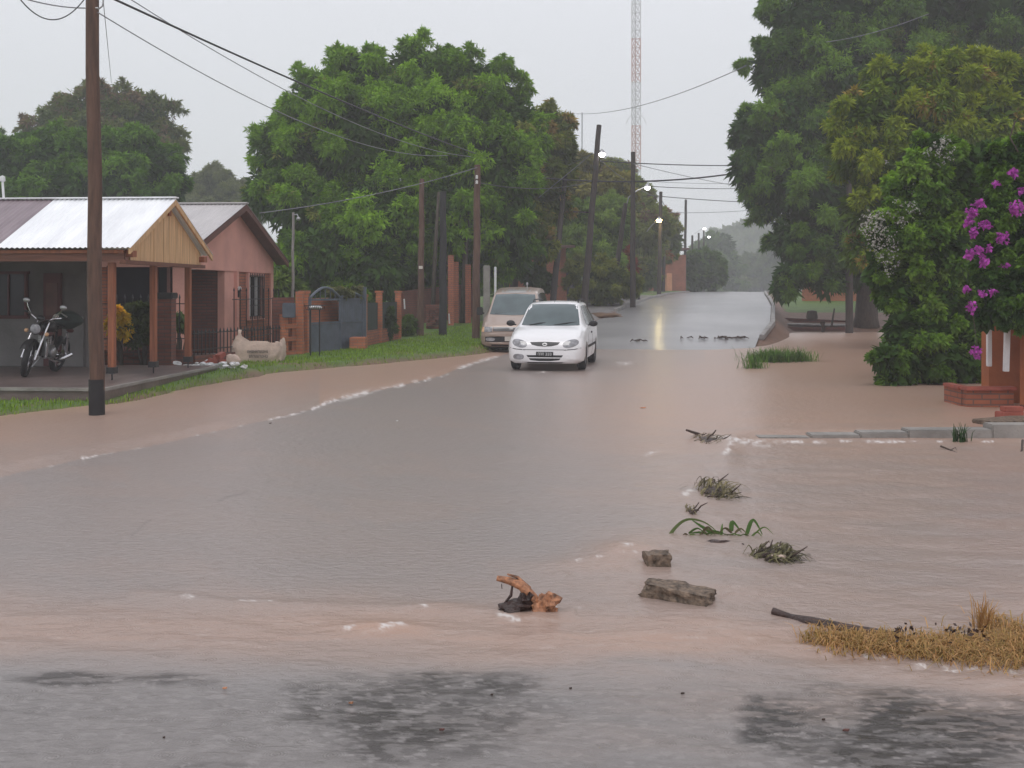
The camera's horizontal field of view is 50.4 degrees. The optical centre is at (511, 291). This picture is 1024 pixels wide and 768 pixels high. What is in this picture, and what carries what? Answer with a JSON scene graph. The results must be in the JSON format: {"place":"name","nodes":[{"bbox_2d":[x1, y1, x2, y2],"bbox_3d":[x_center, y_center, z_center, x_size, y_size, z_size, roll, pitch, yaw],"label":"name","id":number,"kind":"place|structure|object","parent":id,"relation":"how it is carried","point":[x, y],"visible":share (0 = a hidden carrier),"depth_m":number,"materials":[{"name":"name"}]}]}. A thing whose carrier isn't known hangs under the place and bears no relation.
{"place":"outdoors","nodes":[
{"label":"outdoors","id":0,"kind":"place"},
{"bbox_2d":[0,175,219,400],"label":"porch house","id":1,"kind":"structure","parent":0,"point":[43,256],"depth_m":18.61,"materials":[{"name":"white metal"}]},
{"bbox_2d":[0,271,29,318],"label":"window","id":2,"kind":"structure","parent":1,"relation":"in","point":[14,285],"depth_m":20.15,"materials":[{"name":"grey glass"}]},
{"bbox_2d":[20,297,73,376],"bbox_3d":[-7.880,0.784,18.493,0.788,1.265,1.878,12,0,-1],"label":"motorcycle","id":3,"kind":"object","parent":1,"relation":"on","point":[34,349],"visible":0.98,"depth_m":18.21,"materials":[{"name":"metal"}]},
{"bbox_2d":[52,310,83,329],"bbox_3d":[-7.754,0.504,18.975,0.528,0.334,0.475,0,0,0],"label":"top bag","id":4,"kind":"object","parent":3,"relation":"on","point":[76,319],"visible":0.84,"depth_m":18.84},
{"bbox_2d":[43,273,61,365],"bbox_3d":[-8.490,0.530,20.119,0.340,1.720,0.075,0,0,4],"label":"door","id":5,"kind":"structure","parent":1,"relation":"in","point":[52,282],"depth_m":20.08,"materials":[{"name":"red paint"}]},
{"bbox_2d":[157,292,177,364],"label":"brick pillar","id":6,"kind":"structure","parent":1,"relation":"attached to","point":[166,328],"depth_m":21.35,"materials":[{"name":"red brick"}]},
{"bbox_2d":[425,305,438,328],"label":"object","id":7,"kind":"object","parent":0,"point":[434,312],"visible":0.65,"depth_m":36.44,"materials":[{"name":"brick"}]},
{"bbox_2d":[0,291,889,415],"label":"ground","id":8,"kind":"structure","parent":0,"point":[781,330],"depth_m":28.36,"materials":[{"name":"green plant"}]},
{"bbox_2d":[85,0,104,415],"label":"utility pole","id":9,"kind":"object","parent":8,"relation":"on","point":[96,390],"visible":0.93,"depth_m":14.23,"materials":[{"name":"brown wood"}]},
{"bbox_2d":[98,12,447,155],"bbox_3d":[-3.665,-3.707,23.600,0.014,0.832,19.119,0,0,10],"label":"overhead wire","id":10,"kind":"object","parent":9,"relation":"attached to","point":[243,94],"visible":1,"depth_m":18.22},
{"bbox_2d":[114,0,475,153],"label":"overhead wire","id":11,"kind":"object","parent":9,"relation":"attached to","point":[162,21],"visible":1,"depth_m":18.88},
{"bbox_2d":[0,115,194,201],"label":"broadleaf tree","id":12,"kind":"object","parent":8,"relation":"on","point":[139,160],"visible":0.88,"depth_m":44.78,"materials":[{"name":"green plant"}]},
{"bbox_2d":[10,76,192,167],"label":"mango tree","id":13,"kind":"object","parent":8,"relation":"on","point":[127,104],"visible":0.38,"depth_m":60.88,"materials":[{"name":"green plant"}]},
{"bbox_2d":[103,304,134,364],"bbox_3d":[-7.639,0.848,21.195,0.653,1.222,0.542,0,0,0],"label":"potted shrub","id":14,"kind":"object","parent":8,"relation":"on","point":[124,329],"visible":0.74,"depth_m":21.13,"materials":[{"name":"yellow plant"}]},
{"bbox_2d":[123,300,149,364],"bbox_3d":[-7.390,0.905,21.604,1.030,1.503,0.677,0,0,0],"label":"garden shrub","id":15,"kind":"object","parent":8,"relation":"on","point":[138,310],"visible":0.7,"depth_m":21.45,"materials":[{"name":"green plant"}]},
{"bbox_2d":[102,294,192,364],"bbox_3d":[-8.025,0.875,21.900,3.150,1.650,0.160,0,0,0],"label":"railing fence","id":16,"kind":"object","parent":8,"relation":"on","point":[130,357],"visible":0.25,"depth_m":21.82,"materials":[{"name":"metal"}]},
{"bbox_2d":[176,310,184,349],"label":"garden shrub","id":17,"kind":"object","parent":8,"relation":"on","point":[182,323],"visible":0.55,"depth_m":22.56,"materials":[{"name":"green plant"}]},
{"bbox_2d":[102,202,288,354],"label":"pink house","id":18,"kind":"structure","parent":8,"relation":"on","point":[232,284],"depth_m":26.32,"materials":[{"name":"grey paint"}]},
{"bbox_2d":[116,267,172,311],"bbox_3d":[-8.021,0.172,23.524,1.460,1.545,0.150,0,0,3],"label":"side window","id":19,"kind":"structure","parent":18,"relation":"in","point":[135,281],"depth_m":23.54,"materials":[{"name":"grey glass"}]},
{"bbox_2d":[246,273,264,319],"bbox_3d":[-6.807,0.140,28.769,0.199,1.230,1.520,0,0,3],"label":"window","id":20,"kind":"structure","parent":18,"relation":"in","point":[256,281],"depth_m":28.90,"materials":[{"name":"grey glass"}]},
{"bbox_2d":[173,352,247,368],"bbox_3d":[-5.719,1.356,20.995,1.425,0.370,1.005,0,0,17],"label":"rubble heap","id":21,"kind":"object","parent":8,"relation":"on","point":[218,359],"visible":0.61,"depth_m":20.85,"materials":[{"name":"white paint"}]},
{"bbox_2d":[226,354,240,364],"bbox_3d":[-5.409,1.333,21.051,0.306,0.241,0.256,0,0,0],"label":"cloth sack","id":22,"kind":"object","parent":21,"relation":"on","point":[232,358],"visible":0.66,"depth_m":20.97,"materials":[{"name":"white fabric"}]},
{"bbox_2d":[180,159,267,224],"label":"broadleaf tree","id":23,"kind":"object","parent":8,"relation":"on","point":[215,181],"visible":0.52,"depth_m":90.68,"materials":[{"name":"green plant"}]},
{"bbox_2d":[192,325,280,364],"bbox_3d":[-5.900,1.230,23.575,0.160,0.940,3.431,0,0,19],"label":"railing fence","id":24,"kind":"object","parent":8,"relation":"on","point":[201,357],"visible":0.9,"depth_m":22.77,"materials":[{"name":"metal"}]},
{"bbox_2d":[231,329,285,361],"bbox_3d":[-5.503,1.208,23.646,1.119,0.765,0.848,0,0,0],"label":"bulk bag","id":25,"kind":"object","parent":8,"relation":"on","point":[242,348],"visible":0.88,"depth_m":23.27,"materials":[{"name":"white fabric"}]},
{"bbox_2d":[272,291,310,354],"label":"brick screen wall","id":26,"kind":"structure","parent":8,"relation":"on","point":[290,316],"depth_m":25.90,"materials":[{"name":"orange brick"}]},
{"bbox_2d":[274,266,312,297],"bbox_3d":[-6.925,0.476,32.955,1.701,2.539,1.565,0,0,0],"label":"young tree","id":27,"kind":"object","parent":8,"relation":"on","point":[283,280],"visible":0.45,"depth_m":32.58,"materials":[{"name":"green plant"}]},
{"bbox_2d":[291,212,300,296],"bbox_3d":[-5.952,-0.223,29.949,0.315,3.897,0.114,0,0,30],"label":"utility pole","id":28,"kind":"object","parent":8,"relation":"on","point":[298,218],"visible":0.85,"depth_m":29.97,"materials":[{"name":"concrete"}]},
{"bbox_2d":[304,305,325,355],"bbox_3d":[-4.583,0.952,25.340,0.434,1.257,0.494,0,0,0],"label":"rubbish basket","id":29,"kind":"object","parent":8,"relation":"on","point":[319,322],"visible":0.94,"depth_m":25.33,"materials":[{"name":"black metal"}]},
{"bbox_2d":[311,298,338,324],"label":"garden wall","id":30,"kind":"structure","parent":8,"relation":"on","point":[329,312],"depth_m":28.19,"materials":[{"name":"orange brick"}]},
{"bbox_2d":[308,286,366,352],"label":"double gate","id":31,"kind":"structure","parent":8,"relation":"on","point":[335,335],"depth_m":27.89,"materials":[{"name":"metal"}]},
{"bbox_2d":[326,284,363,322],"bbox_3d":[-4.377,0.744,28.483,0.756,1.842,1.443,0,0,12],"label":"climbing vine","id":32,"kind":"object","parent":31,"relation":"attached to","point":[346,292],"visible":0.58,"depth_m":28.18,"materials":[{"name":"green plant"}]},
{"bbox_2d":[349,337,367,348],"bbox_3d":[-3.969,1.370,28.161,0.400,0.360,0.500,0,0,0],"label":"brick planter","id":33,"kind":"object","parent":8,"relation":"on","point":[358,342],"visible":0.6,"depth_m":27.91,"materials":[{"name":"brick"}]},
{"bbox_2d":[367,299,400,340],"bbox_3d":[-3.918,0.913,31.683,1.415,1.398,0.867,0,0,-40],"label":"garden shrub","id":34,"kind":"object","parent":8,"relation":"on","point":[391,325],"visible":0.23,"depth_m":31.73,"materials":[{"name":"green plant"}]},
{"bbox_2d":[367,291,401,345],"bbox_3d":[-3.739,0.785,31.251,0.272,1.590,4.202,0,0,8],"label":"pillared fence","id":35,"kind":"object","parent":8,"relation":"on","point":[377,332],"visible":0.66,"depth_m":30.90,"materials":[{"name":"orange brick"}]},
{"bbox_2d":[239,25,556,313],"bbox_3d":[-4.357,-4.466,41.065,12.218,11.864,8.429,0,0,0],"label":"mango tree","id":36,"kind":"object","parent":8,"relation":"on","point":[451,94],"visible":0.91,"depth_m":39.43,"materials":[{"name":"green plant"}]},
{"bbox_2d":[401,313,421,336],"bbox_3d":[-3.320,1.186,33.991,1.046,1.050,0.903,0,0,0],"label":"garden shrub","id":37,"kind":"object","parent":8,"relation":"on","point":[409,325],"visible":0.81,"depth_m":33.78,"materials":[{"name":"green plant"}]},
{"bbox_2d":[417,179,424,335],"bbox_3d":[-2.853,-0.928,33.976,0.244,5.150,0.283,0,0,0],"label":"utility pole","id":38,"kind":"object","parent":8,"relation":"on","point":[420,311],"visible":0.93,"depth_m":33.92,"materials":[{"name":"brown wood"}]},
{"bbox_2d":[431,192,439,319],"bbox_3d":[-2.694,-1.086,38.000,0.358,4.763,0.180,0,0,0],"label":"utility pole","id":39,"kind":"object","parent":8,"relation":"on","point":[433,287],"visible":0.79,"depth_m":37.95,"materials":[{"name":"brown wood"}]},
{"bbox_2d":[401,255,472,325],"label":"brick wall","id":40,"kind":"structure","parent":8,"relation":"on","point":[410,297],"depth_m":38.90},
{"bbox_2d":[439,191,446,335],"bbox_3d":[-2.175,-0.757,34.335,0.260,4.795,0.529,0,0,0],"label":"utility pole","id":41,"kind":"object","parent":8,"relation":"on","point":[443,288],"visible":0.96,"depth_m":34.25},
{"bbox_2d":[459,213,469,322],"bbox_3d":[-1.691,-0.815,39.000,0.394,4.113,0.220,0,0,0],"label":"bare tree","id":42,"kind":"object","parent":8,"relation":"on","point":[462,303],"visible":0.55,"depth_m":38.92,"materials":[{"name":"brown plant"}]},
{"bbox_2d":[472,165,480,338],"bbox_3d":[-1.093,-1.063,32.983,0.267,5.526,0.295,0,0,28],"label":"utility pole","id":43,"kind":"object","parent":8,"relation":"on","point":[476,270],"visible":0.94,"depth_m":32.91,"materials":[{"name":"brown wood"}]},
{"bbox_2d":[132,0,470,156],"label":"overhead wire","id":44,"kind":"object","parent":43,"relation":"attached to","point":[280,87],"visible":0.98,"depth_m":20.51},
{"bbox_2d":[260,167,476,212],"bbox_3d":[-3.892,-2.908,30.951,6.891,1.674,0.020,0,0,-34],"label":"overhead wire","id":45,"kind":"object","parent":43,"relation":"attached to","point":[367,195],"visible":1,"depth_m":30.80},
{"bbox_2d":[483,265,496,320],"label":"gateposts","id":46,"kind":"object","parent":8,"relation":"on","point":[486,287],"visible":0.5,"depth_m":37.90,"materials":[{"name":"concrete"}]},
{"bbox_2d":[446,225,555,296],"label":"broadleaf tree","id":47,"kind":"object","parent":8,"relation":"on","point":[499,285],"visible":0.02,"depth_m":61.34,"materials":[{"name":"green plant"}]},
{"bbox_2d":[477,282,546,346],"bbox_3d":[0.191,0.710,31.195,2.090,1.920,4.490,0,0,5],"label":"champagne van","id":48,"kind":"object","parent":8,"relation":"on","point":[510,303],"visible":0.65,"depth_m":29.73,"materials":[{"name":"paint"}]},
{"bbox_2d":[517,262,558,294],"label":"roadside bush","id":49,"kind":"object","parent":8,"relation":"on","point":[541,277],"visible":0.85,"depth_m":45.57,"materials":[{"name":"green plant"}]},
{"bbox_2d":[509,245,574,300],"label":"building","id":50,"kind":"structure","parent":8,"relation":"on","point":[561,295],"depth_m":53.17,"materials":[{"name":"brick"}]},
{"bbox_2d":[510,96,580,286],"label":"mango tree","id":51,"kind":"object","parent":8,"relation":"on","point":[561,129],"visible":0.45,"depth_m":46.35,"materials":[{"name":"green plant"}]},
{"bbox_2d":[550,153,592,300],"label":"utility pole","id":52,"kind":"object","parent":8,"relation":"on","point":[554,283],"visible":0.78,"depth_m":45.73,"materials":[{"name":"brown wood"}]},
{"bbox_2d":[581,112,582,149],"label":"antenna mast","id":53,"kind":"object","parent":8,"relation":"on","point":[582,130],"visible":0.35,"depth_m":69.97,"materials":[{"name":"metal"}]},
{"bbox_2d":[576,65,745,113],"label":"overhead wire","id":54,"kind":"object","parent":53,"relation":"attached to","point":[670,96],"visible":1,"depth_m":49.01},
{"bbox_2d":[573,125,601,306],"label":"utility pole","id":55,"kind":"object","parent":8,"relation":"on","point":[587,264],"visible":0.97,"depth_m":43.40,"materials":[{"name":"grey wood"}]},
{"bbox_2d":[600,161,731,165],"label":"overhead wire","id":56,"kind":"object","parent":55,"relation":"attached to","point":[663,164],"visible":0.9,"depth_m":46.53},
{"bbox_2d":[552,186,637,268],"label":"broadleaf tree","id":57,"kind":"object","parent":8,"relation":"on","point":[608,211],"visible":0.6,"depth_m":54.88,"materials":[{"name":"green plant"}]},
{"bbox_2d":[559,251,646,305],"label":"roadside bush","id":58,"kind":"object","parent":8,"relation":"on","point":[609,282],"visible":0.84,"depth_m":49.29,"materials":[{"name":"green plant"}]},
{"bbox_2d":[567,149,641,217],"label":"broadleaf tree","id":59,"kind":"object","parent":8,"relation":"on","point":[583,191],"visible":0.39,"depth_m":57.25,"materials":[{"name":"green plant"}]},
{"bbox_2d":[591,312,622,317],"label":"dirt mound","id":60,"kind":"object","parent":8,"relation":"on","point":[604,315],"visible":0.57,"depth_m":42.34,"materials":[{"name":"brown soil"}]},
{"bbox_2d":[609,203,627,303],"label":"utility pole","id":61,"kind":"object","parent":8,"relation":"on","point":[621,236],"visible":0.56,"depth_m":50.91,"materials":[{"name":"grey wood"}]},
{"bbox_2d":[622,244,641,272],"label":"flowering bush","id":62,"kind":"object","parent":8,"relation":"on","point":[626,251],"visible":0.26,"depth_m":55.65,"materials":[{"name":"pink plant"}]},
{"bbox_2d":[630,152,639,306],"bbox_3d":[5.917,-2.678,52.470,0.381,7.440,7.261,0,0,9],"label":"utility pole","id":63,"kind":"object","parent":8,"relation":"on","point":[632,256],"visible":0.93,"depth_m":49.36,"materials":[{"name":"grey wood"}]},
{"bbox_2d":[626,0,646,175],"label":"lattice mast","id":64,"kind":"object","parent":8,"relation":"on","point":[635,73],"visible":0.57,"depth_m":199.56,"materials":[{"name":"grey metal"}]},
{"bbox_2d":[605,156,677,258],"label":"broadleaf tree","id":65,"kind":"object","parent":8,"relation":"on","point":[647,211],"visible":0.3,"depth_m":72.42,"materials":[{"name":"green plant"}]},
{"bbox_2d":[614,291,690,311],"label":"kerb","id":66,"kind":"structure","parent":8,"relation":"on","point":[620,308],"depth_m":57.05,"materials":[{"name":"concrete"}]},
{"bbox_2d":[657,192,661,294],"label":"utility pole","id":67,"kind":"object","parent":8,"relation":"on","point":[659,270],"visible":0.94,"depth_m":67.62,"materials":[{"name":"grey wood"}]},
{"bbox_2d":[635,205,685,291],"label":"broadleaf tree","id":68,"kind":"object","parent":8,"relation":"on","point":[648,266],"visible":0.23,"depth_m":80.35,"materials":[{"name":"green plant"}]},
{"bbox_2d":[649,248,689,290],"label":"orange house","id":69,"kind":"structure","parent":8,"relation":"on","point":[675,274],"depth_m":91.50,"materials":[{"name":"paint"}]},
{"bbox_2d":[684,199,686,262],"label":"utility pole","id":70,"kind":"object","parent":8,"relation":"on","point":[685,226],"visible":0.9,"depth_m":91.91,"materials":[{"name":"grey wood"}]},
{"bbox_2d":[683,244,729,291],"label":"broadleaf tree","id":71,"kind":"object","parent":8,"relation":"on","point":[707,268],"visible":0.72,"depth_m":96.10,"materials":[{"name":"green plant"}]},
{"bbox_2d":[682,229,751,291],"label":"broadleaf tree","id":72,"kind":"object","parent":8,"relation":"on","point":[722,243],"visible":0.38,"depth_m":172.03,"materials":[{"name":"green plant"}]},
{"bbox_2d":[708,217,773,257],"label":"broadleaf tree","id":73,"kind":"object","parent":8,"relation":"on","point":[746,238],"visible":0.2,"depth_m":315.76,"materials":[{"name":"green plant"}]},
{"bbox_2d":[738,233,782,291],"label":"broadleaf tree","id":74,"kind":"object","parent":8,"relation":"on","point":[758,276],"visible":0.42,"depth_m":192.53,"materials":[{"name":"green plant"}]},
{"bbox_2d":[759,291,774,339],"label":"kerb","id":75,"kind":"structure","parent":8,"relation":"on","point":[766,330],"depth_m":38.54,"materials":[{"name":"concrete"}]},
{"bbox_2d":[785,318,844,321],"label":"culvert beam","id":76,"kind":"structure","parent":8,"relation":"on","point":[803,320],"depth_m":46.25,"materials":[{"name":"concrete"}]},
{"bbox_2d":[787,323,844,325],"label":"culvert slab","id":77,"kind":"structure","parent":8,"relation":"on","point":[810,324],"depth_m":44.72,"materials":[{"name":"concrete"}]},
{"bbox_2d":[788,327,844,330],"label":"culvert beam","id":78,"kind":"structure","parent":8,"relation":"on","point":[819,328],"depth_m":43.83,"materials":[{"name":"concrete"}]},
{"bbox_2d":[802,288,855,300],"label":"garden wall","id":79,"kind":"structure","parent":8,"relation":"on","point":[807,295],"depth_m":57.85,"materials":[{"name":"orange brick"}]},
{"bbox_2d":[845,180,852,332],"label":"utility pole","id":80,"kind":"object","parent":8,"relation":"on","point":[849,312],"visible":0.38,"depth_m":42.39,"materials":[{"name":"brown wood"}]},
{"bbox_2d":[724,0,1023,328],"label":"mango tree","id":81,"kind":"object","parent":8,"relation":"on","point":[805,74],"visible":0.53,"depth_m":43.66,"materials":[{"name":"green plant"}]},
{"bbox_2d":[756,415,1023,437],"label":"culvert kerb","id":82,"kind":"structure","parent":8,"relation":"on","point":[1004,427],"depth_m":12.23,"materials":[{"name":"concrete"}]},
{"bbox_2d":[817,41,1023,277],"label":"mango tree","id":83,"kind":"object","parent":8,"relation":"on","point":[973,95],"visible":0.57,"depth_m":29.67,"materials":[{"name":"green plant"}]},
{"bbox_2d":[858,127,1007,386],"bbox_3d":[7.655,-0.456,19.477,3.902,5.014,1.804,0,0,-19],"label":"flowering tree","id":84,"kind":"object","parent":8,"relation":"on","point":[915,237],"visible":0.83,"depth_m":18.97,"materials":[{"name":"green plant"}]},
{"bbox_2d":[943,383,1016,406],"bbox_3d":[6.610,1.558,15.415,0.740,0.465,0.770,0,0,0],"label":"brick planter","id":85,"kind":"object","parent":8,"relation":"on","point":[975,396],"visible":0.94,"depth_m":15.08,"materials":[{"name":"red brick"}]},
{"bbox_2d":[962,121,1023,359],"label":"bougainvillea","id":86,"kind":"object","parent":8,"relation":"on","point":[994,255],"visible":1,"depth_m":14.64,"materials":[{"name":"green plant"}]},
{"bbox_2d":[981,326,1023,406],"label":"orange garden wall","id":87,"kind":"structure","parent":8,"relation":"on","point":[1002,359],"depth_m":15.62,"materials":[{"name":"paint"}]},
{"bbox_2d":[0,0,976,254],"label":"sky","id":88,"kind":"structure","parent":0,"point":[577,53],"materials":[{"name":"grey"}]},
{"bbox_2d":[0,332,1023,767],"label":"flood water","id":89,"kind":"structure","parent":0,"point":[294,562],"depth_m":6.48,"materials":[{"name":"brown liquid"}]},
{"bbox_2d":[496,573,561,612],"bbox_3d":[0.082,1.571,5.610,0.358,0.223,0.204,0,0,0],"label":"splintered log","id":90,"kind":"object","parent":89,"relation":"on","point":[528,598],"visible":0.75,"depth_m":5.58,"materials":[{"name":"brown wood"}]},
{"bbox_2d":[506,292,597,368],"bbox_3d":[0.982,0.838,24.323,1.987,1.624,4.066,0,0,9],"label":"white car","id":91,"kind":"object","parent":89,"relation":"on","point":[555,332],"visible":1,"depth_m":22.87,"materials":[{"name":"paint"}]},
{"bbox_2d":[642,549,671,566],"bbox_3d":[0.872,1.629,6.538,0.170,0.134,0.150,0,0,0],"label":"broken kerb stone","id":92,"kind":"object","parent":89,"relation":"on","point":[657,558],"visible":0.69,"depth_m":6.48,"materials":[{"name":"brown stone"}]},
{"bbox_2d":[638,578,716,606],"bbox_3d":[0.899,1.634,5.868,0.401,0.123,0.191,0,0,28],"label":"broken kerb stone","id":93,"kind":"object","parent":89,"relation":"on","point":[679,591],"visible":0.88,"depth_m":5.82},
{"bbox_2d":[686,429,729,443],"bbox_3d":[2.239,1.626,12.102,0.606,0.172,1.026,0,0,0],"label":"twig pile","id":94,"kind":"object","parent":89,"relation":"on","point":[708,438],"visible":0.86,"depth_m":12.06,"materials":[{"name":"brown plant"}]},
{"bbox_2d":[680,474,749,499],"bbox_3d":[1.680,1.617,9.003,0.619,0.155,0.900,0,0,0],"label":"reed tangle","id":95,"kind":"object","parent":89,"relation":"on","point":[719,489],"visible":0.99,"depth_m":8.90,"materials":[{"name":"green plant"}]},
{"bbox_2d":[669,518,773,544],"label":"green reeds","id":96,"kind":"object","parent":89,"relation":"in","point":[709,530],"visible":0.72,"depth_m":7.39,"materials":[{"name":"green plant"}]},
{"bbox_2d":[743,540,812,565],"bbox_3d":[1.663,1.617,6.790,0.448,0.123,0.445,0,0,0],"label":"reed tangle","id":97,"kind":"object","parent":89,"relation":"on","point":[765,552],"visible":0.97,"depth_m":6.75,"materials":[{"name":"green plant"}]},
{"bbox_2d":[731,345,825,369],"bbox_3d":[6.017,1.450,24.043,2.423,0.440,3.939,0,0,8],"label":"grass clump","id":98,"kind":"object","parent":89,"relation":"on","point":[770,356],"visible":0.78,"depth_m":24.71,"materials":[{"name":"green plant"}]},
{"bbox_2d":[771,608,895,635],"bbox_3d":[1.575,1.658,5.373,0.627,0.081,0.131,0,0,32],"label":"sunken log","id":99,"kind":"object","parent":89,"relation":"on","point":[799,618],"visible":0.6,"depth_m":5.37,"materials":[{"name":"brown wood"}]},
{"bbox_2d":[948,424,974,442],"bbox_3d":[4.886,1.554,11.964,0.344,0.232,0.300,0,0,0],"label":"weed tuft","id":100,"kind":"object","parent":89,"relation":"on","point":[957,437],"visible":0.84,"depth_m":11.93,"materials":[{"name":"green plant"}]},
{"bbox_2d":[995,406,1023,416],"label":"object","id":101,"kind":"object","parent":89,"relation":"on","point":[1011,410],"visible":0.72,"depth_m":13.35,"materials":[{"name":"red brick"}]},
{"bbox_2d":[544,174,725,181],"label":"overhead wire","id":102,"kind":"object","parent":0,"point":[637,181],"visible":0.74,"depth_m":47.23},
{"bbox_2d":[596,292,770,349],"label":"road","id":103,"kind":"structure","parent":0,"point":[666,322],"depth_m":39.23,"materials":[{"name":"liquid"}]},
{"bbox_2d":[630,335,747,341],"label":"branch litter","id":104,"kind":"object","parent":103,"relation":"on","point":[736,337],"visible":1,"depth_m":33.60,"materials":[{"name":"brown wood"}]},
{"bbox_2d":[786,604,1023,678],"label":"dry grass","id":105,"kind":"structure","parent":0,"point":[1003,643],"depth_m":5.02,"materials":[{"name":"yellow plant"}]},
{"bbox_2d":[893,622,989,644],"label":"dead leaves","id":106,"kind":"object","parent":105,"relation":"on","point":[949,628],"visible":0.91,"depth_m":5.13,"materials":[{"name":"brown plant"}]},
{"bbox_2d":[967,590,1000,630],"bbox_3d":[2.289,1.559,5.303,0.194,0.202,0.255,0,0,0],"label":"grass tuft","id":107,"kind":"object","parent":105,"relation":"on","point":[983,618],"visible":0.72,"depth_m":5.28,"materials":[{"name":"beige plant"}]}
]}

